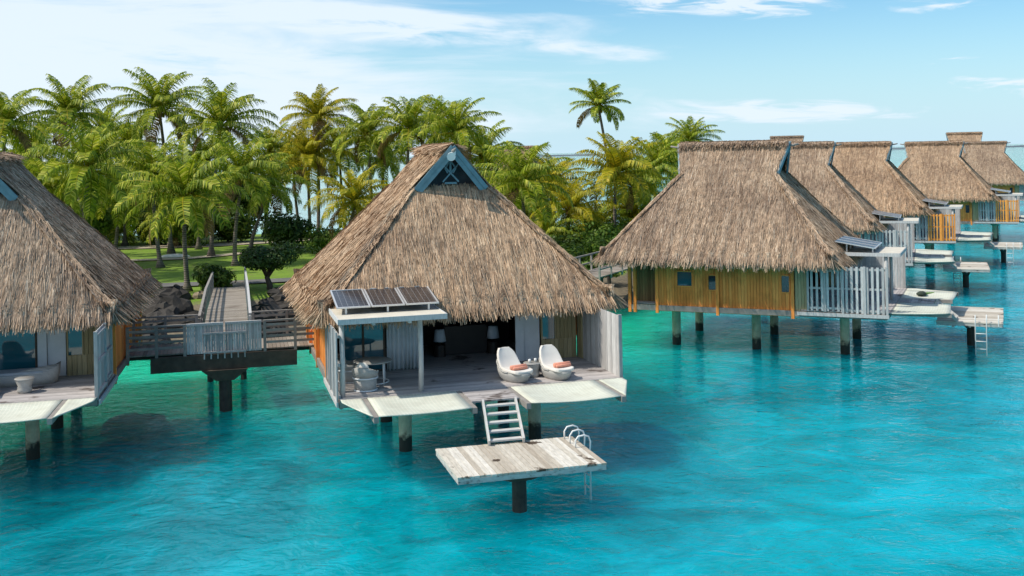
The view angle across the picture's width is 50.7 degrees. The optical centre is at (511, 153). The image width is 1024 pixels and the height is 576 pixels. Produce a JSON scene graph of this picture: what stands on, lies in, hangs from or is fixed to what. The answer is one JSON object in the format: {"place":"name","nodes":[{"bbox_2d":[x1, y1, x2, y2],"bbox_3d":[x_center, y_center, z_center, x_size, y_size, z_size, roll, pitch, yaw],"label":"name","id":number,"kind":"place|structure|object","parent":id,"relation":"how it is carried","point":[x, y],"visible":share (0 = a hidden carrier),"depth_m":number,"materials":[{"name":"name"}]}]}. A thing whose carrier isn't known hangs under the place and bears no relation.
{"place":"outdoors","nodes":[
{"label":"outdoors","id":0,"kind":"place"},
{"bbox_2d":[118,239,308,248],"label":"path","id":1,"kind":"structure","parent":0,"point":[166,246],"depth_m":106.22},
{"bbox_2d":[131,247,303,260],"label":"sand path","id":2,"kind":"structure","parent":0,"point":[191,257],"depth_m":92.85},
{"bbox_2d":[162,278,290,286],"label":"path","id":3,"kind":"structure","parent":0,"point":[249,281],"depth_m":73.72,"materials":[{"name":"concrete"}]},
{"bbox_2d":[118,229,633,343],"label":"island ground","id":4,"kind":"structure","parent":0,"point":[172,271],"depth_m":85.02,"materials":[{"name":"plant"}]},
{"bbox_2d":[0,138,58,174],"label":"coconut palm","id":5,"kind":"object","parent":4,"relation":"on","point":[17,152],"visible":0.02,"depth_m":95.57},
{"bbox_2d":[0,88,62,165],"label":"coconut palm","id":6,"kind":"object","parent":4,"relation":"on","point":[8,123],"visible":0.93,"depth_m":84.56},
{"bbox_2d":[0,124,77,174],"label":"coconut palm","id":7,"kind":"object","parent":4,"relation":"on","point":[47,158],"visible":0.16,"depth_m":103.87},
{"bbox_2d":[20,153,96,216],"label":"coconut palm","id":8,"kind":"object","parent":4,"relation":"on","point":[36,167],"visible":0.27,"depth_m":81.09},
{"bbox_2d":[21,73,127,215],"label":"coconut palm","id":9,"kind":"object","parent":4,"relation":"on","point":[68,106],"visible":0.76,"depth_m":94.04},
{"bbox_2d":[22,116,149,221],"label":"coconut palm","id":10,"kind":"object","parent":4,"relation":"on","point":[85,162],"visible":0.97,"depth_m":76.89,"materials":[{"name":"plant"}]},
{"bbox_2d":[73,201,121,236],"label":"shrub","id":11,"kind":"object","parent":4,"relation":"on","point":[102,226],"visible":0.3,"depth_m":104.21,"materials":[{"name":"green plant"}]},
{"bbox_2d":[67,105,139,152],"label":"coconut palm","id":12,"kind":"object","parent":4,"relation":"on","point":[111,117],"visible":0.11,"depth_m":115.53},
{"bbox_2d":[75,155,162,247],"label":"coconut palm","id":13,"kind":"object","parent":4,"relation":"on","point":[117,220],"visible":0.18,"depth_m":89.00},
{"bbox_2d":[105,204,136,244],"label":"shrub","id":14,"kind":"object","parent":4,"relation":"on","point":[111,237],"visible":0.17,"depth_m":109.48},
{"bbox_2d":[93,121,172,245],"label":"coconut palm","id":15,"kind":"object","parent":4,"relation":"on","point":[126,136],"visible":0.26,"depth_m":107.60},
{"bbox_2d":[133,205,165,244],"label":"shrub","id":16,"kind":"object","parent":4,"relation":"on","point":[138,232],"visible":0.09,"depth_m":108.11,"materials":[{"name":"green plant"}]},
{"bbox_2d":[102,67,204,253],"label":"coconut palm","id":17,"kind":"object","parent":4,"relation":"on","point":[158,99],"visible":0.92,"depth_m":96.86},
{"bbox_2d":[104,136,205,267],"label":"coconut palm","id":18,"kind":"object","parent":4,"relation":"on","point":[139,164],"visible":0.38,"depth_m":85.47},
{"bbox_2d":[142,329,171,344],"bbox_3d":[-18.931,9.876,56.502,2.203,1.594,1.794,-1,0,7],"label":"rock","id":19,"kind":"object","parent":4,"relation":"on","point":[153,335],"visible":0.12,"depth_m":56.13,"materials":[{"name":"stone"}]},
{"bbox_2d":[146,307,179,328],"bbox_3d":[-19.630,9.315,60.755,2.034,1.405,2.986,-1,0,-32],"label":"rock","id":20,"kind":"object","parent":4,"relation":"on","point":[158,311],"visible":0.46,"depth_m":60.40,"materials":[{"name":"stone"}]},
{"bbox_2d":[142,295,186,316],"bbox_3d":[-19.895,9.118,62.069,2.556,1.983,1.947,-1,0,20],"label":"rock","id":21,"kind":"object","parent":4,"relation":"on","point":[175,301],"visible":0.41,"depth_m":61.73,"materials":[{"name":"stone"}]},
{"bbox_2d":[137,203,194,247],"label":"shrub","id":22,"kind":"object","parent":4,"relation":"on","point":[148,217],"visible":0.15,"depth_m":105.20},
{"bbox_2d":[155,284,190,299],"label":"rock","id":23,"kind":"object","parent":4,"relation":"on","point":[177,290],"visible":0.45,"depth_m":65.41,"materials":[{"name":"stone"}]},
{"bbox_2d":[154,298,193,311],"bbox_3d":[-19.550,9.087,62.114,2.460,1.763,2.088,-5,-10,-24],"label":"rock","id":24,"kind":"object","parent":4,"relation":"on","point":[187,305],"visible":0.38,"depth_m":61.77,"materials":[{"name":"stone"}]},
{"bbox_2d":[112,142,249,291],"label":"coconut palm","id":25,"kind":"object","parent":4,"relation":"on","point":[184,186],"visible":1,"depth_m":68.03,"materials":[{"name":"plant"}]},
{"bbox_2d":[163,311,198,328],"bbox_3d":[-18.219,9.364,60.222,2.497,1.056,1.632,-4,12,-19],"label":"rock","id":26,"kind":"object","parent":4,"relation":"on","point":[183,322],"visible":0.34,"depth_m":59.64,"materials":[{"name":"stone"}]},
{"bbox_2d":[153,206,210,246],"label":"shrub","id":27,"kind":"object","parent":4,"relation":"on","point":[190,232],"visible":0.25,"depth_m":104.97,"materials":[{"name":"green plant"}]},
{"bbox_2d":[160,131,238,249],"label":"coconut palm","id":28,"kind":"object","parent":4,"relation":"on","point":[207,144],"visible":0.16,"depth_m":101.32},
{"bbox_2d":[191,263,236,290],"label":"shrub","id":29,"kind":"object","parent":4,"relation":"on","point":[223,277],"visible":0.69,"depth_m":68.26,"materials":[{"name":"green plant"}]},
{"bbox_2d":[164,77,281,256],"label":"coconut palm","id":30,"kind":"object","parent":4,"relation":"on","point":[222,110],"visible":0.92,"depth_m":94.16,"materials":[{"name":"plant"}]},
{"bbox_2d":[198,267,251,381],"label":"jetty","id":31,"kind":"object","parent":4,"relation":"on","point":[225,304],"visible":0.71,"depth_m":53.41,"materials":[{"name":"grey wood"}]},
{"bbox_2d":[206,202,259,242],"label":"shrub","id":32,"kind":"object","parent":4,"relation":"on","point":[245,228],"visible":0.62,"depth_m":108.86,"materials":[{"name":"green plant"}]},
{"bbox_2d":[203,171,275,237],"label":"coconut palm","id":33,"kind":"object","parent":4,"relation":"on","point":[244,203],"visible":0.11,"depth_m":114.53,"materials":[{"name":"green plant"}]},
{"bbox_2d":[194,130,289,265],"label":"coconut palm","id":34,"kind":"object","parent":4,"relation":"on","point":[247,164],"visible":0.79,"depth_m":85.35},
{"bbox_2d":[251,301,282,324],"bbox_3d":[-14.015,9.281,61.010,3.138,1.866,2.222,-1,0,-12],"label":"rock","id":35,"kind":"object","parent":4,"relation":"on","point":[269,305],"visible":0.35,"depth_m":60.63,"materials":[{"name":"stone"}]},
{"bbox_2d":[238,122,298,236],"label":"coconut palm","id":36,"kind":"object","parent":4,"relation":"on","point":[275,146],"visible":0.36,"depth_m":117.19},
{"bbox_2d":[238,241,304,289],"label":"clipped tree","id":37,"kind":"object","parent":4,"relation":"on","point":[268,262],"visible":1,"depth_m":69.55,"materials":[{"name":"green plant"}]},
{"bbox_2d":[233,154,311,248],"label":"coconut palm","id":38,"kind":"object","parent":4,"relation":"on","point":[278,194],"visible":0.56,"depth_m":99.50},
{"bbox_2d":[267,286,282,295],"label":"rock","id":39,"kind":"object","parent":4,"relation":"on","point":[273,291],"visible":0.37,"depth_m":66.53,"materials":[{"name":"stone"}]},
{"bbox_2d":[261,325,290,336],"bbox_3d":[-12.730,9.704,58.083,1.796,1.156,1.598,-1,0,8],"label":"rock","id":40,"kind":"object","parent":4,"relation":"on","point":[275,332],"visible":0.08,"depth_m":57.79,"materials":[{"name":"stone"}]},
{"bbox_2d":[271,291,285,301],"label":"rock","id":41,"kind":"object","parent":4,"relation":"on","point":[279,295],"visible":0.2,"depth_m":64.20,"materials":[{"name":"stone"}]},
{"bbox_2d":[276,299,294,308],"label":"rock","id":42,"kind":"object","parent":4,"relation":"on","point":[281,303],"visible":0.24,"depth_m":62.99,"materials":[{"name":"stone"}]},
{"bbox_2d":[273,311,297,322],"bbox_3d":[-12.816,9.266,61.076,1.302,0.993,1.910,-1,0,35],"label":"rock","id":43,"kind":"object","parent":4,"relation":"on","point":[282,317],"visible":0.33,"depth_m":60.48,"materials":[{"name":"stone"}]},
{"bbox_2d":[260,211,316,252],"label":"shrub","id":44,"kind":"object","parent":4,"relation":"on","point":[284,228],"visible":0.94,"depth_m":96.69,"materials":[{"name":"green plant"}]},
{"bbox_2d":[278,135,324,217],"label":"coconut palm","id":45,"kind":"object","parent":4,"relation":"on","point":[296,209],"visible":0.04,"depth_m":122.07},
{"bbox_2d":[256,123,359,236],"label":"coconut palm","id":46,"kind":"object","parent":4,"relation":"on","point":[309,154],"visible":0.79,"depth_m":110.62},
{"bbox_2d":[279,83,356,235],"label":"coconut palm","id":47,"kind":"object","parent":4,"relation":"on","point":[318,110],"visible":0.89,"depth_m":112.90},
{"bbox_2d":[303,224,341,253],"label":"shrub","id":48,"kind":"object","parent":4,"relation":"on","point":[322,239],"visible":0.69,"depth_m":95.11,"materials":[{"name":"green plant"}]},
{"bbox_2d":[310,124,372,225],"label":"coconut palm","id":49,"kind":"object","parent":4,"relation":"on","point":[348,163],"visible":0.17,"depth_m":119.95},
{"bbox_2d":[303,164,387,239],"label":"coconut palm","id":50,"kind":"object","parent":4,"relation":"on","point":[354,198],"visible":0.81,"depth_m":85.24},
{"bbox_2d":[323,100,405,198],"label":"coconut palm","id":51,"kind":"object","parent":4,"relation":"on","point":[362,137],"visible":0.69,"depth_m":108.89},
{"bbox_2d":[350,131,413,188],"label":"coconut palm","id":52,"kind":"object","parent":4,"relation":"on","point":[395,167],"visible":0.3,"depth_m":118.93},
{"bbox_2d":[357,94,451,164],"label":"coconut palm","id":53,"kind":"object","parent":4,"relation":"on","point":[407,121],"visible":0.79,"depth_m":104.16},
{"bbox_2d":[416,95,468,144],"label":"coconut palm","id":54,"kind":"object","parent":4,"relation":"on","point":[430,107],"visible":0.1,"depth_m":115.42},
{"bbox_2d":[406,97,501,160],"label":"coconut palm","id":55,"kind":"object","parent":4,"relation":"on","point":[457,121],"visible":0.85,"depth_m":99.11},
{"bbox_2d":[466,120,525,177],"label":"coconut palm","id":56,"kind":"object","parent":4,"relation":"on","point":[476,150],"visible":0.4,"depth_m":106.87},
{"bbox_2d":[489,177,545,216],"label":"coconut palm","id":57,"kind":"object","parent":4,"relation":"on","point":[502,184],"visible":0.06,"depth_m":93.95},
{"bbox_2d":[474,140,573,225],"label":"coconut palm","id":58,"kind":"object","parent":4,"relation":"on","point":[521,173],"visible":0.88,"depth_m":79.16,"materials":[{"name":"plant"}]},
{"bbox_2d":[490,145,563,225],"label":"coconut palm","id":59,"kind":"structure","parent":4,"relation":"on","point":[527,147],"depth_m":127.15,"materials":[{"name":"green plant"}]},
{"bbox_2d":[526,208,581,236],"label":"young palm","id":60,"kind":"object","parent":4,"relation":"on","point":[548,228],"visible":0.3,"depth_m":87.59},
{"bbox_2d":[524,152,593,211],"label":"coconut palm","id":61,"kind":"object","parent":4,"relation":"on","point":[566,174],"visible":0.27,"depth_m":97.02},
{"bbox_2d":[546,232,585,247],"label":"shrub","id":62,"kind":"object","parent":4,"relation":"on","point":[570,238],"visible":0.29,"depth_m":84.87,"materials":[{"name":"green plant"}]},
{"bbox_2d":[526,177,617,231],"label":"coconut palm","id":63,"kind":"object","parent":4,"relation":"on","point":[584,212],"visible":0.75,"depth_m":89.15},
{"bbox_2d":[556,242,587,261],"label":"shrub","id":64,"kind":"object","parent":4,"relation":"on","point":[577,253],"visible":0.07,"depth_m":75.22,"materials":[{"name":"green plant"}]},
{"bbox_2d":[557,219,622,243],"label":"shrub","id":65,"kind":"object","parent":4,"relation":"on","point":[607,231],"visible":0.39,"depth_m":86.90,"materials":[{"name":"green plant"}]},
{"bbox_2d":[564,198,630,230],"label":"young palm","id":66,"kind":"object","parent":4,"relation":"on","point":[602,209],"visible":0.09,"depth_m":95.61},
{"bbox_2d":[580,235,616,263],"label":"shrub","id":67,"kind":"object","parent":4,"relation":"on","point":[592,245],"visible":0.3,"depth_m":78.38,"materials":[{"name":"green plant"}]},
{"bbox_2d":[568,78,630,222],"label":"coconut palm","id":68,"kind":"object","parent":4,"relation":"on","point":[599,95],"visible":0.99,"depth_m":114.60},
{"bbox_2d":[573,251,632,283],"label":"boardwalk","id":69,"kind":"structure","parent":4,"relation":"on","point":[599,273],"depth_m":65.92,"materials":[{"name":"grey wood"}]},
{"bbox_2d":[581,260,624,278],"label":"shrub","id":70,"kind":"object","parent":4,"relation":"on","point":[587,266],"visible":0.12,"depth_m":71.11,"materials":[{"name":"green plant"}]},
{"bbox_2d":[598,218,632,229],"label":"shrub","id":71,"kind":"object","parent":4,"relation":"on","point":[622,225],"visible":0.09,"depth_m":92.00,"materials":[{"name":"green plant"}]},
{"bbox_2d":[563,131,668,226],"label":"coconut palm","id":72,"kind":"object","parent":4,"relation":"on","point":[614,170],"visible":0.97,"depth_m":91.15,"materials":[{"name":"plant"}]},
{"bbox_2d":[588,193,653,225],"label":"young palm","id":73,"kind":"object","parent":4,"relation":"on","point":[634,213],"visible":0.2,"depth_m":97.42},
{"bbox_2d":[594,156,672,212],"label":"coconut palm","id":74,"kind":"object","parent":4,"relation":"on","point":[654,185],"visible":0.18,"depth_m":97.81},
{"bbox_2d":[628,131,677,197],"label":"coconut palm","id":75,"kind":"object","parent":4,"relation":"on","point":[655,154],"visible":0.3,"depth_m":105.22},
{"bbox_2d":[638,128,680,173],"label":"coconut palm","id":76,"kind":"object","parent":4,"relation":"on","point":[664,138],"visible":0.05,"depth_m":117.37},
{"bbox_2d":[660,116,724,153],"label":"coconut palm","id":77,"kind":"object","parent":4,"relation":"on","point":[691,134],"visible":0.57,"depth_m":111.51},
{"bbox_2d":[0,144,1023,575],"bbox_3d":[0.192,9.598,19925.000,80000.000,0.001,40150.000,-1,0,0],"label":"lagoon water","id":78,"kind":"structure","parent":0,"point":[806,446],"depth_m":32.85,"materials":[{"name":"liquid"}]},
{"bbox_2d":[230,145,1023,162],"bbox_3d":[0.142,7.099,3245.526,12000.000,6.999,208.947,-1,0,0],"label":"barrier reef","id":79,"kind":"object","parent":78,"relation":"on","point":[649,153],"visible":0.05,"depth_m":3172.34},
{"bbox_2d":[770,135,803,141],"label":"thatched pavilion","id":80,"kind":"structure","parent":78,"relation":"in","point":[796,138],"depth_m":164.48,"materials":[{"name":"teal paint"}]},
{"bbox_2d":[946,132,982,204],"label":"thatched pavilion","id":81,"kind":"structure","parent":78,"relation":"in","point":[965,136],"depth_m":171.28,"materials":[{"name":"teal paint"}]},
{"bbox_2d":[962,141,1023,200],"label":"overwater villa","id":82,"kind":"object","parent":78,"relation":"in","point":[992,164],"visible":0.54,"depth_m":145.81,"materials":[{"name":"plant"}]},
{"bbox_2d":[0,0,1023,162],"label":"sky","id":83,"kind":"structure","parent":0,"point":[895,71],"materials":[{"name":"blue"}]},
{"bbox_2d":[943,256,989,287],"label":"swim platform","id":84,"kind":"structure","parent":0,"point":[965,268],"depth_m":72.14,"materials":[{"name":"white paint"}]},
{"bbox_2d":[936,306,1003,355],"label":"swim platform","id":85,"kind":"structure","parent":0,"point":[970,319],"depth_m":50.72,"materials":[{"name":"white paint"}]},
{"bbox_2d":[984,242,1022,265],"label":"swim platform","id":86,"kind":"structure","parent":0,"point":[1003,247],"depth_m":86.30,"materials":[{"name":"white paint"}]},
{"label":"sea floor","id":87,"kind":"structure","parent":0,"visible":0},
{"bbox_2d":[0,151,164,459],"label":"overwater villa","id":88,"kind":"object","parent":87,"relation":"on","point":[77,291],"visible":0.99,"depth_m":36.71,"materials":[{"name":"plant"}]},
{"bbox_2d":[0,326,37,369],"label":"sliding door","id":89,"kind":"structure","parent":88,"relation":"in","point":[18,351],"depth_m":36.68,"materials":[{"name":"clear glass"}]},
{"bbox_2d":[14,376,34,393],"bbox_3d":[-15.528,7.367,34.431,0.600,0.470,0.600,-1,0,-13],"label":"stool","id":90,"kind":"object","parent":88,"relation":"on","point":[24,384],"visible":1,"depth_m":34.26,"materials":[{"name":"wicker"}]},
{"bbox_2d":[0,361,60,387],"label":"wicker daybed","id":91,"kind":"object","parent":88,"relation":"on","point":[47,374],"visible":0.94,"depth_m":35.57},
{"bbox_2d":[37,326,66,375],"bbox_3d":[-15.740,6.511,36.950,0.900,2.190,0.120,-1,0,-13],"label":"door panel","id":92,"kind":"structure","parent":88,"relation":"in","point":[55,345],"depth_m":36.98,"materials":[{"name":"wood"}]},
{"bbox_2d":[66,326,83,355],"bbox_3d":[-14.994,6.174,37.087,0.550,1.445,0.080,-1,0,-13],"label":"window","id":93,"kind":"structure","parent":88,"relation":"in","point":[74,339],"depth_m":37.08,"materials":[{"name":"blue glass"}]},
{"bbox_2d":[125,309,313,411],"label":"boardwalk","id":94,"kind":"structure","parent":87,"relation":"on","point":[228,359],"depth_m":41.22,"materials":[{"name":"grey wood"}]},
{"bbox_2d":[279,142,628,451],"bbox_3d":[-2.196,6.203,39.315,11.581,13.285,16.493,-1,0,-15],"label":"overwater villa","id":95,"kind":"object","parent":87,"relation":"on","point":[430,239],"visible":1,"depth_m":36.72,"materials":[{"name":"plant"}]},
{"bbox_2d":[337,358,356,383],"bbox_3d":[-5.294,6.947,35.086,0.830,0.900,0.840,-1,0,-11],"label":"wicker armchair","id":96,"kind":"object","parent":95,"relation":"on","point":[350,365],"visible":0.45,"depth_m":34.74,"materials":[{"name":"wicker"}]},
{"bbox_2d":[344,323,385,370],"bbox_3d":[-5.047,6.297,36.610,1.510,2.190,0.100,-1,0,-15],"label":"sliding door","id":97,"kind":"structure","parent":95,"relation":"in","point":[361,341],"depth_m":36.62,"materials":[{"name":"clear glass"}]},
{"bbox_2d":[352,362,378,392],"bbox_3d":[-4.585,6.933,33.772,0.840,0.900,0.830,-1,0,16],"label":"wicker armchair","id":98,"kind":"object","parent":95,"relation":"on","point":[364,377],"visible":1,"depth_m":33.46,"materials":[{"name":"wicker"}]},
{"bbox_2d":[353,356,391,384],"bbox_3d":[-4.479,7.006,34.791,1.240,0.751,1.240,-1,0,-15],"label":"dining table","id":99,"kind":"object","parent":95,"relation":"on","point":[375,360],"visible":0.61,"depth_m":34.68,"materials":[{"name":"wood"}]},
{"bbox_2d":[386,321,418,370],"bbox_3d":[-3.717,6.266,36.880,1.129,2.180,0.119,-1,0,-15],"label":"curtain","id":100,"kind":"object","parent":95,"relation":"hanging from","point":[402,348],"visible":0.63,"depth_m":36.87,"materials":[{"name":"fabric"}]},
{"bbox_2d":[433,329,445,357],"bbox_3d":[-2.620,6.854,39.198,0.460,0.980,0.453,-1,0,-15],"label":"bedside lamp","id":101,"kind":"object","parent":95,"relation":"on","point":[439,348],"visible":1,"depth_m":39.03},
{"bbox_2d":[487,325,498,353],"bbox_3d":[-0.693,6.815,39.731,0.460,0.980,0.453,-1,0,-15],"label":"bedside lamp","id":102,"kind":"object","parent":95,"relation":"on","point":[493,334],"visible":0.93,"depth_m":39.56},
{"bbox_2d":[496,347,532,382],"bbox_3d":[0.048,6.800,34.865,0.903,0.981,1.539,-1,0,-33],"label":"wicker lounger","id":103,"kind":"object","parent":95,"relation":"on","point":[507,357],"visible":0.88,"depth_m":34.80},
{"bbox_2d":[510,363,527,370],"bbox_3d":[0.226,6.812,34.542,0.600,0.150,0.225,-1,0,-33],"label":"rolled towel","id":104,"kind":"object","parent":103,"relation":"on","point":[518,367],"visible":1,"depth_m":34.47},
{"bbox_2d":[515,311,539,360],"bbox_3d":[0.542,6.185,38.188,0.900,2.190,0.120,-1,0,-15],"label":"door panel","id":105,"kind":"structure","parent":95,"relation":"in","point":[527,337],"depth_m":38.21,"materials":[{"name":"wood"}]},
{"bbox_2d":[523,360,539,377],"bbox_3d":[0.674,7.043,35.335,0.600,0.470,0.600,-1,0,-15],"label":"side table","id":106,"kind":"object","parent":95,"relation":"on","point":[534,366],"visible":0.76,"depth_m":35.13,"materials":[{"name":"wicker"}]},
{"bbox_2d":[540,313,555,339],"bbox_3d":[1.280,5.848,38.363,0.550,1.445,0.080,-1,0,-15],"label":"window","id":107,"kind":"structure","parent":95,"relation":"in","point":[548,325],"depth_m":38.35,"materials":[{"name":"blue glass"}]},
{"bbox_2d":[539,344,573,380],"bbox_3d":[1.406,6.773,35.137,0.903,0.981,1.539,-1,0,-27],"label":"wicker lounger","id":108,"kind":"object","parent":95,"relation":"on","point":[549,355],"visible":0.91,"depth_m":35.11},
{"bbox_2d":[553,361,570,367],"bbox_3d":[1.627,6.784,34.826,0.600,0.150,0.225,-1,0,-27],"label":"rolled towel","id":109,"kind":"object","parent":108,"relation":"on","point":[562,364],"visible":1,"depth_m":34.76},
{"bbox_2d":[435,425,606,512],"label":"swim platform","id":110,"kind":"structure","parent":87,"relation":"on","point":[517,464],"depth_m":28.86,"materials":[{"name":"white wood"}]},
{"bbox_2d":[482,397,524,445],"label":"boarding stairs","id":111,"kind":"structure","parent":110,"relation":"on","point":[487,423],"depth_m":31.09,"materials":[{"name":"white wood"}]},
{"bbox_2d":[590,139,957,354],"bbox_3d":[13.115,5.896,53.733,16.493,13.285,11.757,-1,0,24],"label":"overwater villa","id":112,"kind":"object","parent":87,"relation":"on","point":[755,229],"visible":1,"depth_m":51.03,"materials":[{"name":"plant"}]},
{"bbox_2d":[785,141,955,284],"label":"overwater villa","id":113,"kind":"object","parent":87,"relation":"on","point":[815,173],"visible":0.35,"depth_m":71.56,"materials":[{"name":"plant"}]},
{"bbox_2d":[830,141,992,266],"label":"overwater villa","id":114,"kind":"object","parent":87,"relation":"on","point":[873,175],"visible":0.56,"depth_m":86.74,"materials":[{"name":"plant"}]},
{"bbox_2d":[898,140,1023,241],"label":"overwater villa","id":115,"kind":"object","parent":87,"relation":"on","point":[940,171],"visible":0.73,"depth_m":105.62,"materials":[{"name":"plant"}]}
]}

